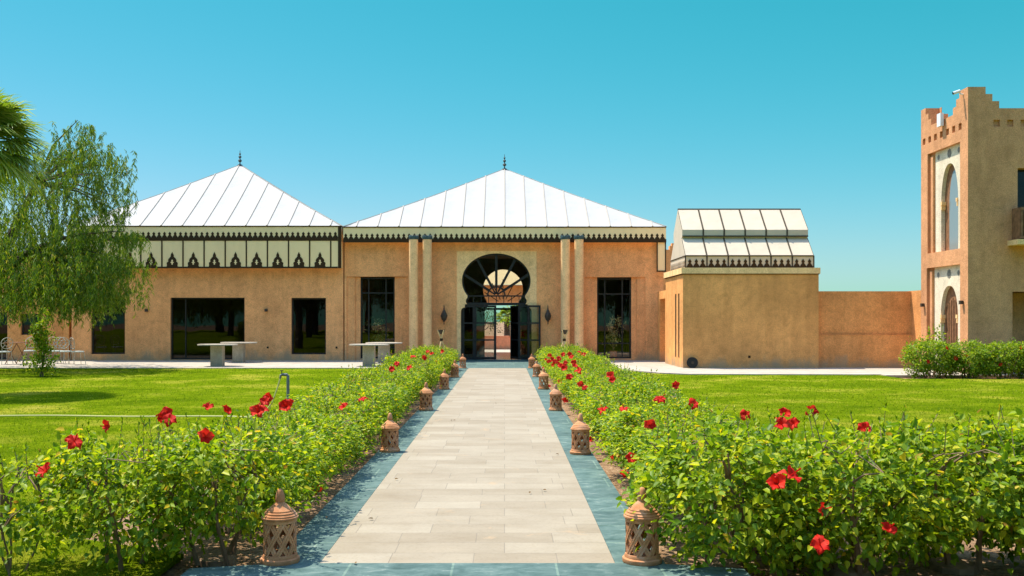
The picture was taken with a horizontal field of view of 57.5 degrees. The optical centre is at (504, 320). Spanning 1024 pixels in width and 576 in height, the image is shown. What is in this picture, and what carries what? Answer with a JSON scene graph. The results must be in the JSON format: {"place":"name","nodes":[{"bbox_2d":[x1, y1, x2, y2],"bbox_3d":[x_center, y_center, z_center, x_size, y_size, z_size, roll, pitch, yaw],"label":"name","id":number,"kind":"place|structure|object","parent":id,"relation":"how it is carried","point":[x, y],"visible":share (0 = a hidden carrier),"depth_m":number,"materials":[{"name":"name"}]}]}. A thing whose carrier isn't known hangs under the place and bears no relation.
{"place":"outdoors","nodes":[
{"label":"outdoors","id":0,"kind":"place"},
{"bbox_2d":[0,537,183,575],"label":"lawn","id":1,"kind":"structure","parent":0,"point":[88,571],"depth_m":6.15,"materials":[{"name":"plant"}]},
{"bbox_2d":[0,441,85,575],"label":"hibiscus shrub","id":2,"kind":"object","parent":1,"relation":"on","point":[23,524],"visible":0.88,"depth_m":5.84,"materials":[{"name":"green plant"}]},
{"bbox_2d":[28,415,221,575],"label":"hibiscus shrub","id":3,"kind":"object","parent":1,"relation":"on","point":[97,501],"visible":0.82,"depth_m":5.85,"materials":[{"name":"green plant"}]},
{"bbox_2d":[0,369,374,536],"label":"lawn","id":4,"kind":"structure","parent":0,"point":[6,426],"depth_m":18.91,"materials":[{"name":"plant"}]},
{"bbox_2d":[0,81,56,206],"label":"fan palm","id":5,"kind":"object","parent":4,"relation":"on","point":[13,125],"visible":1,"depth_m":20.68,"materials":[{"name":"green plant"}]},
{"bbox_2d":[17,307,60,376],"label":"young shrub","id":6,"kind":"object","parent":4,"relation":"on","point":[42,339],"visible":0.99,"depth_m":26.62,"materials":[{"name":"green plant"}]},
{"bbox_2d":[0,120,158,330],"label":"pepper tree","id":7,"kind":"object","parent":4,"relation":"on","point":[44,286],"visible":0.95,"depth_m":29.50,"materials":[{"name":"green plant"}]},
{"bbox_2d":[0,378,280,417],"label":"garden hose","id":8,"kind":"object","parent":4,"relation":"on","point":[149,416],"visible":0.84,"depth_m":15.12,"materials":[{"name":"yellow"}]},
{"bbox_2d":[279,370,289,398],"bbox_3d":[-3.539,1.210,15.000,0.164,0.820,0.052,0,0,0],"label":"garden tap","id":9,"kind":"object","parent":4,"relation":"on","point":[287,383],"visible":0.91,"depth_m":14.98,"materials":[{"name":"metal"}]},
{"bbox_2d":[0,368,1023,575],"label":"grass","id":10,"kind":"structure","parent":4,"relation":"on","point":[764,406],"depth_m":18.15,"materials":[{"name":"plant"}]},
{"bbox_2d":[0,360,384,368],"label":"terrace","id":11,"kind":"structure","parent":0,"point":[205,364],"depth_m":33.44,"materials":[{"name":"stone"}]},
{"bbox_2d":[3,342,28,363],"bbox_3d":[-17.721,1.187,33.899,0.592,0.794,0.660,0,0,16],"label":"folding table","id":12,"kind":"object","parent":11,"relation":"on","point":[13,349],"visible":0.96,"depth_m":33.69,"materials":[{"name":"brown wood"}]},
{"bbox_2d":[69,337,85,364],"bbox_3d":[-15.369,1.091,33.590,0.442,0.972,0.458,0,0,42],"label":"iron chair","id":13,"kind":"object","parent":11,"relation":"on","point":[71,338],"visible":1,"depth_m":33.45,"materials":[{"name":"grey"}]},
{"bbox_2d":[197,344,237,365],"bbox_3d":[-9.911,1.195,32.237,1.360,0.760,1.100,0,0,0],"label":"stone table","id":14,"kind":"object","parent":11,"relation":"on","point":[217,354],"visible":1,"depth_m":32.08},
{"bbox_2d":[220,342,256,362],"bbox_3d":[-9.992,1.195,35.111,1.360,0.760,1.100,0,0,0],"label":"stone table","id":15,"kind":"object","parent":11,"relation":"on","point":[238,353],"visible":1,"depth_m":34.95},
{"bbox_2d":[349,344,388,365],"bbox_3d":[-4.679,1.195,32.237,1.360,0.760,1.100,0,0,0],"label":"stone table","id":16,"kind":"object","parent":11,"relation":"on","point":[368,354],"visible":0.95,"depth_m":32.08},
{"bbox_2d":[366,342,401,362],"bbox_3d":[-4.477,1.195,34.670,1.360,0.760,1.100,0,0,0],"label":"stone table","id":17,"kind":"object","parent":11,"relation":"on","point":[382,351],"visible":0.81,"depth_m":34.51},
{"bbox_2d":[320,368,614,562],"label":"path","id":18,"kind":"structure","parent":0,"point":[477,462],"depth_m":8.38,"materials":[{"name":"beige stone"}]},
{"bbox_2d":[485,336,509,348],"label":"wall","id":19,"kind":"structure","parent":0,"point":[502,342],"depth_m":51.00,"materials":[{"name":"orange paint"}]},
{"bbox_2d":[456,361,541,369],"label":"entrance paving","id":20,"kind":"structure","parent":0,"point":[497,364],"depth_m":33.33,"materials":[{"name":"tile"}]},
{"bbox_2d":[390,349,626,353],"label":"terrace","id":21,"kind":"structure","parent":0,"point":[498,350],"depth_m":49.21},
{"bbox_2d":[483,270,522,302],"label":"gallery","id":22,"kind":"object","parent":21,"relation":"on","point":[517,288],"visible":0.04,"depth_m":54.00,"materials":[{"name":"paint"}]},
{"bbox_2d":[0,0,1023,321],"label":"sky","id":23,"kind":"structure","parent":0,"point":[355,110],"materials":[{"name":"blue"}]},
{"bbox_2d":[87,322,1023,575],"bbox_3d":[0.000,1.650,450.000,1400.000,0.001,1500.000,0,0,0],"label":"ground","id":24,"kind":"structure","parent":0,"point":[247,553],"depth_m":6.91,"materials":[{"name":"soil"}]},
{"bbox_2d":[0,255,71,359],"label":"annex building","id":25,"kind":"structure","parent":24,"relation":"on","point":[15,333],"depth_m":37.15,"materials":[{"name":"orange paint"}]},
{"bbox_2d":[0,312,6,358],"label":"glazed door","id":26,"kind":"structure","parent":25,"relation":"in","point":[3,328],"depth_m":37.29,"materials":[{"name":"black glass"}]},
{"bbox_2d":[22,314,39,334],"bbox_3d":[-18.884,0.147,37.285,0.757,0.841,0.070,0,0,0],"label":"window","id":27,"kind":"structure","parent":25,"relation":"in","point":[25,326],"depth_m":37.29,"materials":[{"name":"black glass"}]},
{"bbox_2d":[66,153,343,359],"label":"canvas roof wing","id":28,"kind":"structure","parent":24,"relation":"on","point":[236,251],"depth_m":36.81,"materials":[{"name":"paint"}]},
{"bbox_2d":[92,299,124,353],"bbox_3d":[-15.645,0.200,36.955,1.346,2.250,0.070,0,0,0],"label":"window","id":29,"kind":"structure","parent":28,"relation":"in","point":[110,339],"depth_m":36.96,"materials":[{"name":"black glass"}]},
{"bbox_2d":[171,298,244,358],"bbox_3d":[-11.718,0.318,36.955,2.933,2.444,0.070,0,0,0],"label":"glazed door","id":30,"kind":"structure","parent":28,"relation":"in","point":[194,321],"depth_m":36.96,"materials":[{"name":"black glass"}]},
{"bbox_2d":[292,298,325,353],"bbox_3d":[-7.728,0.221,36.955,1.367,2.229,0.070,0,0,0],"label":"window","id":31,"kind":"structure","parent":28,"relation":"in","point":[308,314],"depth_m":36.96,"materials":[{"name":"black glass"}]},
{"bbox_2d":[117,412,311,567],"bbox_3d":[-1.961,1.129,6.367,1.281,1.037,1.309,0,0,-17],"label":"hibiscus shrub","id":32,"kind":"object","parent":24,"relation":"on","point":[258,489],"visible":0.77,"depth_m":6.12,"materials":[{"name":"green plant"}]},
{"bbox_2d":[143,399,341,532],"bbox_3d":[-2.101,1.162,7.350,1.538,1.021,1.614,0,0,1],"label":"hibiscus shrub","id":33,"kind":"object","parent":24,"relation":"on","point":[258,410],"visible":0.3,"depth_m":7.27,"materials":[{"name":"green plant"}]},
{"bbox_2d":[188,392,354,501],"bbox_3d":[-2.081,1.160,8.508,1.436,1.011,1.597,0,0,7],"label":"hibiscus shrub","id":34,"kind":"object","parent":24,"relation":"on","point":[266,399],"visible":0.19,"depth_m":8.55,"materials":[{"name":"green plant"}]},
{"bbox_2d":[246,402,369,473],"bbox_3d":[-2.112,1.229,9.663,1.454,0.813,1.720,0,0,-8],"label":"hibiscus shrub","id":35,"kind":"object","parent":24,"relation":"on","point":[357,443],"visible":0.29,"depth_m":9.45,"materials":[{"name":"green plant"}]},
{"bbox_2d":[271,392,385,462],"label":"hibiscus shrub","id":36,"kind":"object","parent":24,"relation":"on","point":[366,423],"visible":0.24,"depth_m":10.90,"materials":[{"name":"green plant"}]},
{"bbox_2d":[276,381,394,438],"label":"hibiscus shrub","id":37,"kind":"object","parent":24,"relation":"on","point":[381,407],"visible":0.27,"depth_m":11.96,"materials":[{"name":"green plant"}]},
{"bbox_2d":[302,374,409,437],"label":"hibiscus shrub","id":38,"kind":"object","parent":24,"relation":"on","point":[395,397],"visible":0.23,"depth_m":12.92,"materials":[{"name":"green plant"}]},
{"bbox_2d":[331,366,415,422],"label":"hibiscus shrub","id":39,"kind":"object","parent":24,"relation":"on","point":[391,370],"visible":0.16,"depth_m":14.37,"materials":[{"name":"green plant"}]},
{"bbox_2d":[337,361,415,405],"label":"hibiscus shrub","id":40,"kind":"object","parent":24,"relation":"on","point":[359,376],"visible":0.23,"depth_m":15.22,"materials":[{"name":"green plant"}]},
{"bbox_2d":[287,368,467,563],"bbox_3d":[-1.359,1.600,17.700,0.323,0.060,26.200,0,0,0],"label":"path border","id":41,"kind":"object","parent":24,"relation":"on","point":[319,534],"visible":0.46,"depth_m":8.33,"materials":[{"name":"tile"}]},
{"bbox_2d":[260,489,299,565],"bbox_3d":[-1.460,1.331,6.070,0.254,0.477,0.254,0,0,0],"label":"terracotta lantern","id":42,"kind":"object","parent":41,"relation":"on","point":[281,513],"visible":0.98,"depth_m":5.99,"materials":[{"name":"ceramic"}]},
{"bbox_2d":[380,413,399,452],"bbox_3d":[-1.375,1.339,11.200,0.246,0.463,0.246,0,0,44],"label":"terracotta lantern","id":43,"kind":"object","parent":41,"relation":"on","point":[392,426],"visible":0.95,"depth_m":11.12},
{"bbox_2d":[419,382,432,410],"bbox_3d":[-1.375,1.324,16.350,0.262,0.491,0.262,0,0,4],"label":"terracotta lantern","id":44,"kind":"object","parent":41,"relation":"on","point":[425,392],"visible":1,"depth_m":16.27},
{"bbox_2d":[439,369,449,389],"bbox_3d":[-1.375,1.336,21.300,0.249,0.468,0.249,0,0,-36],"label":"terracotta lantern","id":45,"kind":"object","parent":41,"relation":"on","point":[445,377],"visible":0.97,"depth_m":21.22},
{"bbox_2d":[450,360,458,377],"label":"terracotta lantern","id":46,"kind":"object","parent":41,"relation":"on","point":[455,367],"visible":0.98,"depth_m":25.71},
{"bbox_2d":[349,363,425,404],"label":"hibiscus shrub","id":47,"kind":"object","parent":24,"relation":"on","point":[416,385],"visible":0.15,"depth_m":16.51,"materials":[{"name":"green plant"}]},
{"bbox_2d":[361,361,427,402],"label":"hibiscus shrub","id":48,"kind":"object","parent":24,"relation":"on","point":[413,370],"visible":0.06,"depth_m":18.00,"materials":[{"name":"green plant"}]},
{"bbox_2d":[368,355,430,394],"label":"hibiscus shrub","id":49,"kind":"object","parent":24,"relation":"on","point":[410,362],"visible":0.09,"depth_m":18.78,"materials":[{"name":"green plant"}]},
{"bbox_2d":[385,349,438,384],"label":"hibiscus shrub","id":50,"kind":"object","parent":24,"relation":"on","point":[418,356],"visible":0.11,"depth_m":21.06,"materials":[{"name":"green plant"}]},
{"bbox_2d":[381,351,443,397],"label":"hibiscus shrub","id":51,"kind":"object","parent":24,"relation":"on","point":[431,368],"visible":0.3,"depth_m":19.96,"materials":[{"name":"green plant"}]},
{"bbox_2d":[400,347,446,379],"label":"hibiscus shrub","id":52,"kind":"object","parent":24,"relation":"on","point":[437,357],"visible":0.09,"depth_m":23.59,"materials":[{"name":"green plant"}]},
{"bbox_2d":[407,345,448,373],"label":"hibiscus shrub","id":53,"kind":"object","parent":24,"relation":"on","point":[437,353],"visible":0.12,"depth_m":24.54,"materials":[{"name":"green plant"}]},
{"bbox_2d":[408,344,455,373],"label":"hibiscus shrub","id":54,"kind":"object","parent":24,"relation":"on","point":[449,360],"visible":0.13,"depth_m":25.79,"materials":[{"name":"green plant"}]},
{"bbox_2d":[421,350,444,379],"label":"hibiscus shrub","id":55,"kind":"object","parent":24,"relation":"on","point":[438,364],"visible":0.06,"depth_m":22.37,"materials":[{"name":"green plant"}]},
{"bbox_2d":[427,345,460,363],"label":"hibiscus shrub","id":56,"kind":"object","parent":24,"relation":"on","point":[455,354],"visible":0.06,"depth_m":29.32,"materials":[{"name":"green plant"}]},
{"bbox_2d":[181,563,749,575],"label":"path border","id":57,"kind":"object","parent":24,"relation":"on","point":[461,569],"visible":1,"depth_m":5.85,"materials":[{"name":"tile"}]},
{"bbox_2d":[485,310,503,333],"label":"garden tree","id":58,"kind":"object","parent":24,"relation":"on","point":[492,320],"visible":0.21,"depth_m":66.11,"materials":[{"name":"green plant"}]},
{"bbox_2d":[496,307,509,335],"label":"date palm","id":59,"kind":"object","parent":24,"relation":"on","point":[505,313],"visible":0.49,"depth_m":62.81,"materials":[{"name":"green plant"}]},
{"bbox_2d":[343,154,666,360],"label":"entrance pavilion","id":60,"kind":"structure","parent":24,"relation":"on","point":[584,270],"depth_m":36.80,"materials":[{"name":"paint"}]},
{"bbox_2d":[363,316,389,356],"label":"indoor plant","id":61,"kind":"object","parent":60,"relation":"in","point":[374,338],"visible":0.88,"depth_m":37.23,"materials":[{"name":"green plant"}]},
{"bbox_2d":[361,278,394,357],"bbox_3d":[-5.021,-0.102,37.035,1.356,3.203,0.070,0,0,0],"label":"window","id":62,"kind":"structure","parent":60,"relation":"in","point":[362,292],"depth_m":37.00,"materials":[{"name":"black metal"}]},
{"bbox_2d":[475,306,495,358],"bbox_3d":[-0.756,0.473,36.934,0.860,2.135,0.112,0,0,0],"label":"door","id":63,"kind":"structure","parent":60,"relation":"in","point":[476,322],"depth_m":36.94,"materials":[{"name":"black metal"}]},
{"bbox_2d":[509,306,518,358],"bbox_3d":[0.387,0.472,37.336,0.112,2.135,0.860,0,0,-22],"label":"door","id":64,"kind":"structure","parent":60,"relation":"in","point":[514,310],"depth_m":37.40,"materials":[{"name":"black metal"}]},
{"bbox_2d":[597,278,630,357],"bbox_3d":[4.337,-0.091,37.035,1.356,3.182,0.070,0,0,0],"label":"window","id":65,"kind":"structure","parent":60,"relation":"in","point":[604,279],"depth_m":37.00,"materials":[{"name":"black metal"}]},
{"bbox_2d":[600,315,628,356],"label":"indoor plant","id":66,"kind":"object","parent":60,"relation":"in","point":[613,353],"visible":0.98,"depth_m":37.23,"materials":[{"name":"green plant"}]},
{"bbox_2d":[534,343,580,368],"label":"hibiscus shrub","id":67,"kind":"object","parent":24,"relation":"on","point":[538,358],"visible":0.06,"depth_m":29.18,"materials":[{"name":"green plant"}]},
{"bbox_2d":[536,342,581,367],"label":"hibiscus shrub","id":68,"kind":"object","parent":24,"relation":"on","point":[559,348],"visible":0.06,"depth_m":28.00,"materials":[{"name":"green plant"}]},
{"bbox_2d":[541,345,589,375],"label":"hibiscus shrub","id":69,"kind":"object","parent":24,"relation":"on","point":[564,352],"visible":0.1,"depth_m":25.76,"materials":[{"name":"green plant"}]},
{"bbox_2d":[543,346,597,370],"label":"hibiscus shrub","id":70,"kind":"object","parent":24,"relation":"on","point":[547,357],"visible":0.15,"depth_m":24.69,"materials":[{"name":"green plant"}]},
{"bbox_2d":[542,352,600,386],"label":"hibiscus shrub","id":71,"kind":"object","parent":24,"relation":"on","point":[548,361],"visible":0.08,"depth_m":23.19,"materials":[{"name":"green plant"}]},
{"bbox_2d":[545,351,609,382],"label":"hibiscus shrub","id":72,"kind":"object","parent":24,"relation":"on","point":[551,358],"visible":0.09,"depth_m":22.22,"materials":[{"name":"green plant"}]},
{"bbox_2d":[549,352,615,385],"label":"hibiscus shrub","id":73,"kind":"object","parent":24,"relation":"on","point":[556,365],"visible":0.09,"depth_m":20.93,"materials":[{"name":"green plant"}]},
{"bbox_2d":[553,355,614,395],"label":"hibiscus shrub","id":74,"kind":"object","parent":24,"relation":"on","point":[559,358],"visible":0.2,"depth_m":18.93,"materials":[{"name":"green plant"}]},
{"bbox_2d":[552,351,617,387],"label":"hibiscus shrub","id":75,"kind":"object","parent":24,"relation":"on","point":[584,357],"visible":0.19,"depth_m":20.17,"materials":[{"name":"green plant"}]},
{"bbox_2d":[557,363,630,402],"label":"hibiscus shrub","id":76,"kind":"object","parent":24,"relation":"on","point":[563,367],"visible":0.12,"depth_m":17.52,"materials":[{"name":"green plant"}]},
{"bbox_2d":[526,368,664,563],"bbox_3d":[0.878,1.600,17.700,0.323,0.060,26.200,0,0,0],"label":"path border","id":77,"kind":"object","parent":24,"relation":"on","point":[600,492],"visible":0.46,"depth_m":8.83,"materials":[{"name":"tile"}]},
{"bbox_2d":[532,360,540,376],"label":"terracotta lantern","id":78,"kind":"object","parent":77,"relation":"on","point":[536,366],"visible":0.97,"depth_m":25.92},
{"bbox_2d":[538,368,548,389],"bbox_3d":[0.895,1.324,21.350,0.262,0.491,0.262,0,0,5],"label":"terracotta lantern","id":79,"kind":"object","parent":77,"relation":"on","point":[543,375],"visible":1,"depth_m":21.27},
{"bbox_2d":[549,384,562,410],"bbox_3d":[0.895,1.336,16.300,0.249,0.468,0.249,0,0,-33],"label":"terracotta lantern","id":80,"kind":"object","parent":77,"relation":"on","point":[555,393],"visible":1,"depth_m":16.22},
{"bbox_2d":[570,413,590,454],"bbox_3d":[0.895,1.331,11.000,0.254,0.477,0.254,0,0,18],"label":"terracotta lantern","id":81,"kind":"object","parent":77,"relation":"on","point":[580,427],"visible":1,"depth_m":10.92,"materials":[{"name":"ceramic"}]},
{"bbox_2d":[622,487,661,565],"bbox_3d":[0.895,1.327,6.070,0.259,0.486,0.259,0,0,-20],"label":"terracotta lantern","id":82,"kind":"object","parent":77,"relation":"on","point":[644,555],"visible":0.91,"depth_m":5.99,"materials":[{"name":"ceramic"}]},
{"bbox_2d":[563,360,645,406],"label":"hibiscus shrub","id":83,"kind":"object","parent":24,"relation":"on","point":[608,369],"visible":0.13,"depth_m":16.35,"materials":[{"name":"green plant"}]},
{"bbox_2d":[566,363,652,404],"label":"hibiscus shrub","id":84,"kind":"object","parent":24,"relation":"on","point":[571,375],"visible":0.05,"depth_m":15.34,"materials":[{"name":"green plant"}]},
{"bbox_2d":[567,367,676,419],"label":"hibiscus shrub","id":85,"kind":"object","parent":24,"relation":"on","point":[577,391],"visible":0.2,"depth_m":14.20,"materials":[{"name":"green plant"}]},
{"bbox_2d":[571,374,687,430],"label":"hibiscus shrub","id":86,"kind":"object","parent":24,"relation":"on","point":[584,387],"visible":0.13,"depth_m":12.90,"materials":[{"name":"green plant"}]},
{"bbox_2d":[580,371,694,441],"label":"hibiscus shrub","id":87,"kind":"object","parent":24,"relation":"on","point":[599,401],"visible":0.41,"depth_m":11.84,"materials":[{"name":"green plant"}]},
{"bbox_2d":[594,381,738,452],"bbox_3d":[1.846,1.153,10.676,1.595,0.968,1.724,0,0,-7],"label":"hibiscus shrub","id":88,"kind":"object","parent":24,"relation":"on","point":[675,384],"visible":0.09,"depth_m":10.64,"materials":[{"name":"green plant"}]},
{"bbox_2d":[590,395,752,480],"bbox_3d":[1.730,1.214,9.526,1.717,0.864,1.791,0,0,-7],"label":"hibiscus shrub","id":89,"kind":"object","parent":24,"relation":"on","point":[626,422],"visible":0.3,"depth_m":9.42,"materials":[{"name":"green plant"}]},
{"bbox_2d":[615,394,787,501],"bbox_3d":[1.738,1.155,8.361,1.518,0.984,1.758,0,0,8],"label":"hibiscus shrub","id":90,"kind":"object","parent":24,"relation":"on","point":[637,444],"visible":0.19,"depth_m":8.26,"materials":[{"name":"green plant"}]},
{"bbox_2d":[624,405,841,537],"bbox_3d":[1.778,1.155,7.205,1.704,0.981,1.710,0,0,4],"label":"hibiscus shrub","id":91,"kind":"object","parent":24,"relation":"on","point":[650,424],"visible":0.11,"depth_m":7.09,"materials":[{"name":"green plant"}]},
{"bbox_2d":[616,402,856,575],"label":"hibiscus shrub","id":92,"kind":"object","parent":24,"relation":"on","point":[740,541],"visible":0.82,"depth_m":5.91,"materials":[{"name":"green plant"}]},
{"bbox_2d":[723,404,979,575],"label":"hibiscus shrub","id":93,"kind":"object","parent":24,"relation":"on","point":[846,565],"visible":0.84,"depth_m":5.74,"materials":[{"name":"green plant"}]},
{"bbox_2d":[827,401,1023,574],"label":"hibiscus shrub","id":94,"kind":"object","parent":24,"relation":"on","point":[956,449],"visible":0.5,"depth_m":5.92,"materials":[{"name":"green plant"}]},
{"bbox_2d":[898,335,964,378],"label":"hibiscus shrub","id":95,"kind":"object","parent":24,"relation":"on","point":[923,362],"visible":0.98,"depth_m":26.07,"materials":[{"name":"green plant"}]},
{"bbox_2d":[924,322,946,377],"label":"hibiscus shrub","id":96,"kind":"object","parent":24,"relation":"on","point":[935,334],"visible":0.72,"depth_m":26.87,"materials":[{"name":"green plant"}]},
{"bbox_2d":[942,339,999,378],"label":"hibiscus shrub","id":97,"kind":"object","parent":24,"relation":"on","point":[969,355],"visible":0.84,"depth_m":25.86,"materials":[{"name":"green plant"}]},
{"bbox_2d":[950,404,1023,575],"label":"hibiscus shrub","id":98,"kind":"object","parent":24,"relation":"on","point":[1007,544],"visible":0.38,"depth_m":6.08,"materials":[{"name":"green plant"}]},
{"bbox_2d":[968,337,1023,378],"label":"hibiscus shrub","id":99,"kind":"object","parent":24,"relation":"on","point":[1007,366],"visible":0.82,"depth_m":25.90,"materials":[{"name":"green plant"}]},
{"bbox_2d":[663,243,673,290],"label":"building","id":100,"kind":"structure","parent":0,"point":[668,259],"depth_m":50.00,"materials":[{"name":"orange paint"}]},
{"bbox_2d":[609,360,1023,376],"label":"terrace","id":101,"kind":"structure","parent":0,"point":[646,366],"depth_m":29.42,"materials":[{"name":"stone"}]},
{"bbox_2d":[658,209,819,367],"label":"annex block","id":102,"kind":"structure","parent":101,"relation":"on","point":[742,289],"depth_m":31.00,"materials":[{"name":"paint"}]},
{"bbox_2d":[686,357,697,367],"bbox_3d":[6.207,1.390,30.850,0.360,0.360,0.130,0,0,0],"label":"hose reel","id":103,"kind":"object","parent":102,"relation":"attached to","point":[691,362],"visible":1,"depth_m":30.80,"materials":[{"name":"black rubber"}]},
{"bbox_2d":[819,290,920,367],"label":"garden wall","id":104,"kind":"structure","parent":101,"relation":"on","point":[867,329],"depth_m":31.30,"materials":[{"name":"orange paint"}]},
{"bbox_2d":[630,371,1023,534],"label":"lawn","id":105,"kind":"structure","parent":0,"point":[810,398],"depth_m":19.40,"materials":[{"name":"plant"}]},
{"bbox_2d":[921,87,1023,373],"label":"stepped tower","id":106,"kind":"structure","parent":0,"point":[972,203],"depth_m":27.47,"materials":[{"name":"paint"}]},
{"bbox_2d":[937,113,943,126],"bbox_3d":[13.565,-6.232,29.004,0.150,0.400,0.240,0,0,0],"label":"floodlight","id":107,"kind":"object","parent":106,"relation":"attached to","point":[940,119],"visible":1,"depth_m":28.88,"materials":[{"name":"white plastic"}]},
{"bbox_2d":[944,286,957,345],"bbox_3d":[13.903,0.235,28.880,0.054,2.730,1.220,0,0,0],"label":"door","id":108,"kind":"structure","parent":106,"relation":"in","point":[951,308],"depth_m":29.00,"materials":[{"name":"brown wood"}]},
{"bbox_2d":[945,164,957,250],"bbox_3d":[13.903,-3.535,28.860,0.054,2.750,1.200,0,0,0],"label":"window","id":109,"kind":"structure","parent":106,"relation":"in","point":[951,193],"depth_m":28.97,"materials":[{"name":"clear glass"}]},
{"bbox_2d":[1018,170,1023,238],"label":"window","id":110,"kind":"structure","parent":106,"relation":"in","point":[1020,172],"depth_m":27.80,"materials":[{"name":"black glass"}]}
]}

